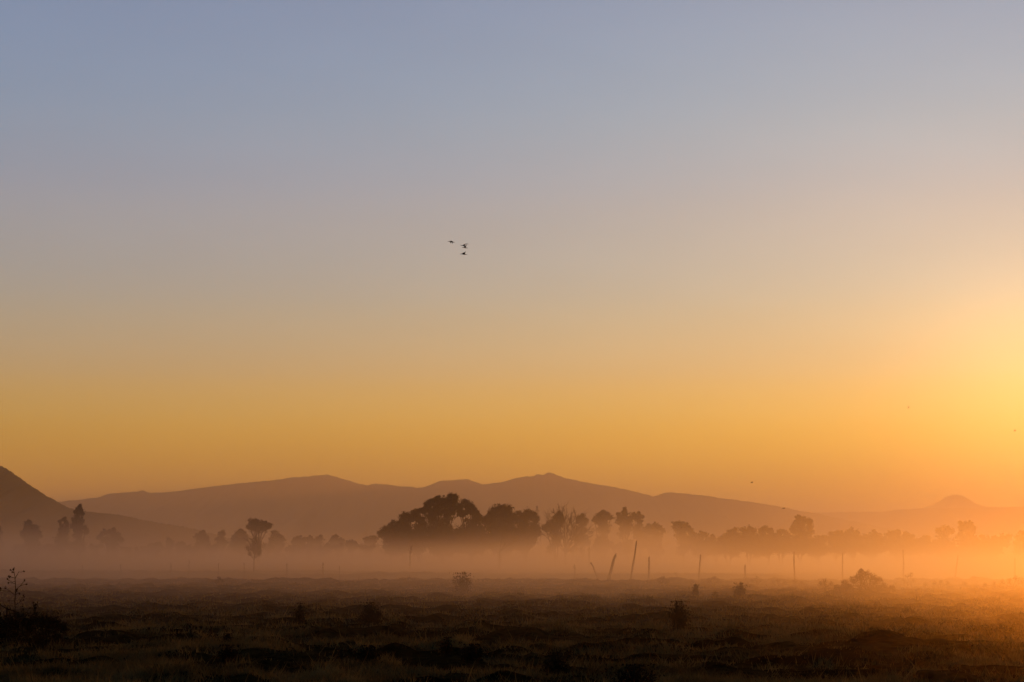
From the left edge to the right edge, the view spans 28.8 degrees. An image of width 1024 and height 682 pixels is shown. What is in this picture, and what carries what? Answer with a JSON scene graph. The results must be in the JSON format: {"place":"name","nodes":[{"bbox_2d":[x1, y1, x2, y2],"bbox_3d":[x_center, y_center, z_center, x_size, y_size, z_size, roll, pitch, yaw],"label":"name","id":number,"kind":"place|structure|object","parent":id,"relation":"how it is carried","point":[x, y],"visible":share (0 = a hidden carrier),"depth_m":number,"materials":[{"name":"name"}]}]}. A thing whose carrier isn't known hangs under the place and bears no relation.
{"place":"outdoors","nodes":[
{"label":"outdoors","id":0,"kind":"place"},
{"bbox_2d":[0,466,286,555],"bbox_3d":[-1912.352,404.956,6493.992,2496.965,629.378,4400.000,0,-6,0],"label":"hill","id":1,"kind":"structure","parent":0,"point":[21,501],"depth_m":5993.33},
{"bbox_2d":[0,556,1023,681],"bbox_3d":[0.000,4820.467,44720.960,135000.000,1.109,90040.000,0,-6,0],"label":"ground","id":2,"kind":"structure","parent":0,"point":[42,569],"depth_m":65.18,"materials":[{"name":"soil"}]},
{"bbox_2d":[0,526,4,551],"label":"tree","id":3,"kind":"object","parent":2,"relation":"on","point":[1,544],"visible":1,"depth_m":685.52,"materials":[{"name":"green plant"}]},
{"bbox_2d":[0,603,18,643],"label":"stem weed","id":4,"kind":"object","parent":2,"relation":"on","point":[7,609],"visible":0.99,"depth_m":35.68,"materials":[{"name":"black plant"}]},
{"bbox_2d":[0,567,26,637],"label":"tall weed","id":5,"kind":"object","parent":2,"relation":"on","point":[9,576],"visible":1,"depth_m":36.72,"materials":[{"name":"black plant"}]},
{"bbox_2d":[19,519,42,561],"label":"tree","id":6,"kind":"object","parent":2,"relation":"on","point":[30,534],"visible":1,"depth_m":596.08,"materials":[{"name":"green plant"}]},
{"bbox_2d":[0,608,69,646],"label":"shrub","id":7,"kind":"object","parent":2,"relation":"on","point":[49,624],"visible":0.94,"depth_m":35.57,"materials":[{"name":"green plant"}]},
{"bbox_2d":[52,516,70,563],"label":"tree","id":8,"kind":"object","parent":2,"relation":"on","point":[61,539],"visible":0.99,"depth_m":467.16,"materials":[{"name":"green plant"}]},
{"bbox_2d":[66,503,88,563],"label":"tree","id":9,"kind":"object","parent":2,"relation":"on","point":[78,547],"visible":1,"depth_m":457.53,"materials":[{"name":"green plant"}]},
{"bbox_2d":[96,527,123,562],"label":"tree","id":10,"kind":"object","parent":2,"relation":"on","point":[112,539],"visible":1,"depth_m":516.76,"materials":[{"name":"green plant"}]},
{"bbox_2d":[165,537,174,560],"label":"tree","id":11,"kind":"object","parent":2,"relation":"on","point":[170,544],"visible":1,"depth_m":686.00,"materials":[{"name":"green plant"}]},
{"bbox_2d":[192,530,212,560],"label":"tree","id":12,"kind":"object","parent":2,"relation":"on","point":[202,540],"visible":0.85,"depth_m":695.68,"materials":[{"name":"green plant"}]},
{"bbox_2d":[215,576,223,583],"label":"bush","id":13,"kind":"object","parent":2,"relation":"on","point":[218,579],"visible":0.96,"depth_m":105.27,"materials":[{"name":"green plant"}]},
{"bbox_2d":[214,529,229,560],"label":"tree","id":14,"kind":"object","parent":2,"relation":"on","point":[221,541],"visible":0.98,"depth_m":715.72,"materials":[{"name":"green plant"}]},
{"bbox_2d":[219,633,235,641],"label":"grass clump","id":15,"kind":"object","parent":2,"relation":"on","point":[228,636],"visible":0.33,"depth_m":36.18,"materials":[{"name":"black plant"}]},
{"bbox_2d":[213,644,242,661],"bbox_3d":[-4.337,4.768,30.404,0.474,0.289,0.384,0,-6,0],"label":"grass clump","id":16,"kind":"object","parent":2,"relation":"on","point":[227,654],"visible":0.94,"depth_m":30.34,"materials":[{"name":"black plant"}]},
{"bbox_2d":[229,528,252,561],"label":"tree","id":17,"kind":"object","parent":2,"relation":"on","point":[240,544],"visible":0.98,"depth_m":596.16,"materials":[{"name":"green plant"}]},
{"bbox_2d":[244,524,266,571],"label":"sapling","id":18,"kind":"object","parent":2,"relation":"on","point":[254,549],"visible":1,"depth_m":191.90,"materials":[{"name":"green plant"}]},
{"bbox_2d":[245,517,273,563],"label":"tree","id":19,"kind":"object","parent":2,"relation":"on","point":[252,523],"visible":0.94,"depth_m":467.02,"materials":[{"name":"green plant"}]},
{"bbox_2d":[268,530,286,560],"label":"tree","id":20,"kind":"object","parent":2,"relation":"on","point":[276,540],"visible":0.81,"depth_m":735.57,"materials":[{"name":"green plant"}]},
{"bbox_2d":[289,535,306,559],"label":"tree","id":21,"kind":"object","parent":2,"relation":"on","point":[299,540],"visible":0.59,"depth_m":794.69,"materials":[{"name":"green plant"}]},
{"bbox_2d":[294,603,306,624],"bbox_3d":[-4.820,6.216,45.296,0.352,0.603,0.354,4,-7,-32],"label":"weed","id":22,"kind":"object","parent":2,"relation":"on","point":[299,617],"visible":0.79,"depth_m":45.26,"materials":[{"name":"brown plant"}]},
{"bbox_2d":[305,535,324,559],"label":"tree","id":23,"kind":"object","parent":2,"relation":"on","point":[315,541],"visible":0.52,"depth_m":814.82,"materials":[{"name":"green plant"}]},
{"bbox_2d":[328,534,345,559],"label":"tree","id":24,"kind":"object","parent":2,"relation":"on","point":[335,539],"visible":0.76,"depth_m":775.23,"materials":[{"name":"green plant"}]},
{"bbox_2d":[344,539,359,561],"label":"tree","id":25,"kind":"object","parent":2,"relation":"on","point":[352,544],"visible":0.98,"depth_m":635.91,"materials":[{"name":"green plant"}]},
{"bbox_2d":[354,600,383,623],"bbox_3d":[-3.265,6.282,45.954,0.705,0.638,0.740,-3,-7,24],"label":"weed","id":26,"kind":"object","parent":2,"relation":"on","point":[371,614],"visible":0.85,"depth_m":45.85,"materials":[{"name":"brown plant"}]},
{"bbox_2d":[358,535,380,560],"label":"tree","id":27,"kind":"object","parent":2,"relation":"on","point":[370,540],"visible":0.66,"depth_m":755.17,"materials":[{"name":"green plant"}]},
{"bbox_2d":[354,644,384,664],"bbox_3d":[-2.032,4.532,28.662,0.458,0.346,0.489,0,-6,0],"label":"grass clump","id":28,"kind":"object","parent":2,"relation":"on","point":[367,655],"visible":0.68,"depth_m":28.60,"materials":[{"name":"black plant"}]},
{"bbox_2d":[377,519,406,563],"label":"tree","id":29,"kind":"object","parent":2,"relation":"on","point":[392,534],"visible":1,"depth_m":477.00,"materials":[{"name":"green plant"}]},
{"bbox_2d":[397,511,412,562],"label":"tree","id":30,"kind":"object","parent":2,"relation":"on","point":[405,519],"visible":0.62,"depth_m":481.80,"materials":[{"name":"green plant"}]},
{"bbox_2d":[408,545,412,569],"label":"dead tree","id":31,"kind":"object","parent":2,"relation":"on","point":[410,551],"visible":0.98,"depth_m":283.23,"materials":[{"name":"brown wood"}]},
{"bbox_2d":[404,507,439,563],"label":"tree","id":32,"kind":"object","parent":2,"relation":"on","point":[421,537],"visible":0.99,"depth_m":474.55,"materials":[{"name":"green plant"}]},
{"bbox_2d":[422,492,460,563],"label":"tree","id":33,"kind":"object","parent":2,"relation":"on","point":[447,506],"visible":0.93,"depth_m":487.10,"materials":[{"name":"green plant"}]},
{"bbox_2d":[438,637,455,654],"bbox_3d":[-1.058,4.981,32.392,0.297,0.368,0.345,0,-6,0],"label":"grass clump","id":34,"kind":"object","parent":2,"relation":"on","point":[446,648],"visible":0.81,"depth_m":32.37,"materials":[{"name":"black plant"}]},
{"bbox_2d":[450,571,472,592],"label":"bush","id":35,"kind":"object","parent":2,"relation":"on","point":[464,585],"visible":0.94,"depth_m":85.23,"materials":[{"name":"brown plant"}]},
{"bbox_2d":[453,498,489,563],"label":"tree","id":36,"kind":"object","parent":2,"relation":"on","point":[469,537],"visible":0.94,"depth_m":488.56,"materials":[{"name":"green plant"}]},
{"bbox_2d":[460,643,486,661],"bbox_3d":[-0.573,4.609,29.436,0.474,0.296,0.451,-2,-6,16],"label":"grass clump","id":37,"kind":"object","parent":2,"relation":"on","point":[468,654],"visible":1,"depth_m":29.36,"materials":[{"name":"black plant"}]},
{"bbox_2d":[479,503,519,564],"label":"tree","id":38,"kind":"object","parent":2,"relation":"on","point":[497,522],"visible":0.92,"depth_m":480.33,"materials":[{"name":"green plant"}]},
{"bbox_2d":[498,534,514,568],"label":"dead tree","id":39,"kind":"object","parent":2,"relation":"on","point":[499,566],"visible":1,"depth_m":328.03,"materials":[{"name":"brown wood"}]},
{"bbox_2d":[506,506,542,564],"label":"tree","id":40,"kind":"object","parent":2,"relation":"on","point":[526,536],"visible":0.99,"depth_m":476.85,"materials":[{"name":"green plant"}]},
{"bbox_2d":[532,506,541,556],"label":"pylon","id":41,"kind":"object","parent":2,"relation":"on","point":[540,538],"visible":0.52,"depth_m":1241.08,"materials":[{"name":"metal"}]},
{"bbox_2d":[542,511,564,564],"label":"tree","id":42,"kind":"object","parent":2,"relation":"on","point":[552,547],"visible":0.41,"depth_m":467.41,"materials":[{"name":"green plant"}]},
{"bbox_2d":[539,652,573,675],"bbox_3d":[0.600,4.420,27.180,0.538,0.379,0.522,-6,-8,42],"label":"grass clump","id":43,"kind":"object","parent":2,"relation":"on","point":[558,665],"visible":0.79,"depth_m":27.14,"materials":[{"name":"black plant"}]},
{"bbox_2d":[534,501,593,565],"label":"bare tree","id":44,"kind":"object","parent":2,"relation":"on","point":[566,550],"visible":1,"depth_m":417.79,"materials":[{"name":"brown plant"}]},
{"bbox_2d":[573,513,592,562],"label":"tree","id":45,"kind":"object","parent":2,"relation":"on","point":[583,520],"visible":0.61,"depth_m":556.83,"materials":[{"name":"green plant"}]},
{"bbox_2d":[590,510,613,562],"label":"tree","id":46,"kind":"object","parent":2,"relation":"on","point":[599,546],"visible":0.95,"depth_m":576.32,"materials":[{"name":"green plant"}]},
{"bbox_2d":[607,554,616,579],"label":"fence post","id":47,"kind":"object","parent":2,"relation":"on","point":[611,567],"visible":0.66,"depth_m":131.10,"materials":[{"name":"brown wood"}]},
{"bbox_2d":[613,507,635,562],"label":"tree","id":48,"kind":"object","parent":2,"relation":"on","point":[623,518],"visible":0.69,"depth_m":557.38,"materials":[{"name":"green plant"}]},
{"bbox_2d":[630,540,636,578],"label":"fence post","id":49,"kind":"object","parent":2,"relation":"on","point":[633,560],"visible":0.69,"depth_m":129.18,"materials":[{"name":"brown wood"}]},
{"bbox_2d":[602,662,664,681],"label":"grass clump","id":50,"kind":"object","parent":2,"relation":"on","point":[635,676],"visible":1,"depth_m":24.10,"materials":[{"name":"black plant"}]},
{"bbox_2d":[631,511,648,562],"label":"tree","id":51,"kind":"object","parent":2,"relation":"on","point":[637,532],"visible":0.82,"depth_m":546.79,"materials":[{"name":"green plant"}]},
{"bbox_2d":[647,556,649,579],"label":"fence post","id":52,"kind":"object","parent":2,"relation":"on","point":[648,578],"visible":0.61,"depth_m":129.12,"materials":[{"name":"brown wood"}]},
{"bbox_2d":[640,522,665,563],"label":"tree","id":53,"kind":"object","parent":2,"relation":"on","point":[653,529],"visible":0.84,"depth_m":517.01,"materials":[{"name":"green plant"}]},
{"bbox_2d":[657,576,670,584],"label":"bush","id":54,"kind":"object","parent":2,"relation":"on","point":[663,581],"visible":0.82,"depth_m":104.25,"materials":[{"name":"green plant"}]},
{"bbox_2d":[664,599,692,630],"bbox_3d":[3.588,5.845,42.508,0.700,0.698,0.667,0,-6,0],"label":"weed","id":55,"kind":"object","parent":2,"relation":"on","point":[680,620],"visible":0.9,"depth_m":42.48,"materials":[{"name":"brown plant"}]},
{"bbox_2d":[670,520,696,563],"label":"tree","id":56,"kind":"object","parent":2,"relation":"on","point":[681,527],"visible":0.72,"depth_m":537.00,"materials":[{"name":"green plant"}]},
{"bbox_2d":[690,584,699,596],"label":"weed","id":57,"kind":"object","parent":2,"relation":"on","point":[695,592],"visible":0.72,"depth_m":74.98,"materials":[{"name":"brown plant"}]},
{"bbox_2d":[698,554,700,579],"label":"fence post","id":58,"kind":"object","parent":2,"relation":"on","point":[699,568],"visible":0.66,"depth_m":131.10,"materials":[{"name":"brown wood"}]},
{"bbox_2d":[683,530,716,565],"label":"tree","id":59,"kind":"object","parent":2,"relation":"on","point":[699,543],"visible":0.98,"depth_m":427.22,"materials":[{"name":"brown plant"}]},
{"bbox_2d":[705,576,720,584],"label":"bush","id":60,"kind":"object","parent":2,"relation":"on","point":[713,578],"visible":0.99,"depth_m":107.26,"materials":[{"name":"brown plant"}]},
{"bbox_2d":[712,526,744,565],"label":"tree","id":61,"kind":"object","parent":2,"relation":"on","point":[726,544],"visible":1,"depth_m":421.91,"materials":[{"name":"brown plant"}]},
{"bbox_2d":[733,582,749,595],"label":"weed","id":62,"kind":"object","parent":2,"relation":"on","point":[740,590],"visible":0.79,"depth_m":73.13,"materials":[{"name":"brown plant"}]},
{"bbox_2d":[738,524,759,565],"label":"tree","id":63,"kind":"object","parent":2,"relation":"on","point":[748,544],"visible":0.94,"depth_m":426.34,"materials":[{"name":"brown plant"}]},
{"bbox_2d":[754,525,780,565],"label":"tree","id":64,"kind":"object","parent":2,"relation":"on","point":[766,544],"visible":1,"depth_m":422.33,"materials":[{"name":"brown plant"}]},
{"bbox_2d":[774,529,797,565],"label":"tree","id":65,"kind":"object","parent":2,"relation":"on","point":[786,542],"visible":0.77,"depth_m":430.49,"materials":[{"name":"brown plant"}]},
{"bbox_2d":[793,551,794,578],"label":"fence post","id":66,"kind":"object","parent":2,"relation":"on","point":[794,563],"visible":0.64,"depth_m":134.14,"materials":[{"name":"brown wood"}]},
{"bbox_2d":[787,514,814,564],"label":"tree","id":67,"kind":"object","parent":2,"relation":"on","point":[800,533],"visible":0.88,"depth_m":434.91,"materials":[{"name":"brown plant"}]},
{"bbox_2d":[801,535,830,565],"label":"tree","id":68,"kind":"object","parent":2,"relation":"on","point":[817,546],"visible":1,"depth_m":426.45,"materials":[{"name":"orange plant"}]},
{"bbox_2d":[817,579,834,589],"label":"bush","id":69,"kind":"object","parent":2,"relation":"on","point":[825,584],"visible":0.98,"depth_m":89.31,"materials":[{"name":"brown plant"}]},
{"bbox_2d":[826,529,846,564],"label":"tree","id":70,"kind":"object","parent":2,"relation":"on","point":[836,541],"visible":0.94,"depth_m":447.28,"materials":[{"name":"orange plant"}]},
{"bbox_2d":[837,526,867,564],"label":"tree","id":71,"kind":"object","parent":2,"relation":"on","point":[855,542],"visible":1,"depth_m":446.80,"materials":[{"name":"orange plant"}]},
{"bbox_2d":[834,568,895,591],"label":"bush","id":72,"kind":"object","parent":2,"relation":"on","point":[864,578],"visible":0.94,"depth_m":85.33,"materials":[{"name":"brown plant"}]},
{"bbox_2d":[859,529,888,564],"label":"tree","id":73,"kind":"object","parent":2,"relation":"on","point":[875,541],"visible":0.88,"depth_m":451.82,"materials":[{"name":"orange plant"}]},
{"bbox_2d":[882,529,919,564],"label":"tree","id":74,"kind":"object","parent":2,"relation":"on","point":[895,544],"visible":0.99,"depth_m":446.90,"materials":[{"name":"orange plant"}]},
{"bbox_2d":[902,549,903,577],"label":"fence post","id":75,"kind":"object","parent":2,"relation":"on","point":[903,562],"visible":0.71,"depth_m":137.11,"materials":[{"name":"brown wood"}]},
{"bbox_2d":[895,571,915,585],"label":"bush","id":76,"kind":"object","parent":2,"relation":"on","point":[913,581],"visible":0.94,"depth_m":104.22,"materials":[{"name":"orange plant"}]},
{"bbox_2d":[922,580,967,587],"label":"bush","id":77,"kind":"object","parent":2,"relation":"on","point":[941,581],"visible":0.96,"depth_m":98.25,"materials":[{"name":"orange plant"}]},
{"bbox_2d":[933,524,958,564],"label":"tree","id":78,"kind":"object","parent":2,"relation":"on","point":[946,548],"visible":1,"depth_m":472.25,"materials":[{"name":"orange plant"}]},
{"bbox_2d":[950,520,986,564],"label":"tree","id":79,"kind":"object","parent":2,"relation":"on","point":[970,544],"visible":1,"depth_m":472.49,"materials":[{"name":"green plant"}]},
{"bbox_2d":[978,533,1013,563],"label":"tree","id":80,"kind":"object","parent":2,"relation":"on","point":[994,544],"visible":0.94,"depth_m":506.63,"materials":[{"name":"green plant"}]},
{"bbox_2d":[983,575,1023,589],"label":"bush","id":81,"kind":"object","parent":2,"relation":"on","point":[986,585],"visible":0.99,"depth_m":92.31,"materials":[{"name":"orange plant"}]},
{"bbox_2d":[1014,559,1015,576],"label":"fence post","id":82,"kind":"object","parent":2,"relation":"on","point":[1014,567],"visible":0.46,"depth_m":137.09,"materials":[{"name":"brown wood"}]},
{"bbox_2d":[1011,529,1023,563],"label":"tree","id":83,"kind":"object","parent":2,"relation":"on","point":[1018,542],"visible":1,"depth_m":498.32,"materials":[{"name":"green plant"}]},
{"bbox_2d":[0,0,1023,512],"label":"sky","id":84,"kind":"structure","parent":0,"point":[714,248],"materials":[{"name":"orange"}]},
{"bbox_2d":[59,472,1023,555],"bbox_3d":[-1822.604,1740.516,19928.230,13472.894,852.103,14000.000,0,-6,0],"label":"mountain range","id":85,"kind":"structure","parent":0,"point":[326,506],"depth_m":17956.57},
{"bbox_2d":[813,507,1023,550],"bbox_3d":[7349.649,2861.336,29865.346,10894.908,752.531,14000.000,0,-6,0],"label":"mountain ridge","id":86,"kind":"structure","parent":0,"point":[992,521],"depth_m":28424.85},
{"bbox_2d":[924,495,985,508],"bbox_3d":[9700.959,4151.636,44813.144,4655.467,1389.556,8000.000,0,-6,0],"label":"mountain cone","id":87,"kind":"object","parent":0,"point":[955,501],"visible":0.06,"depth_m":44613.02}
]}

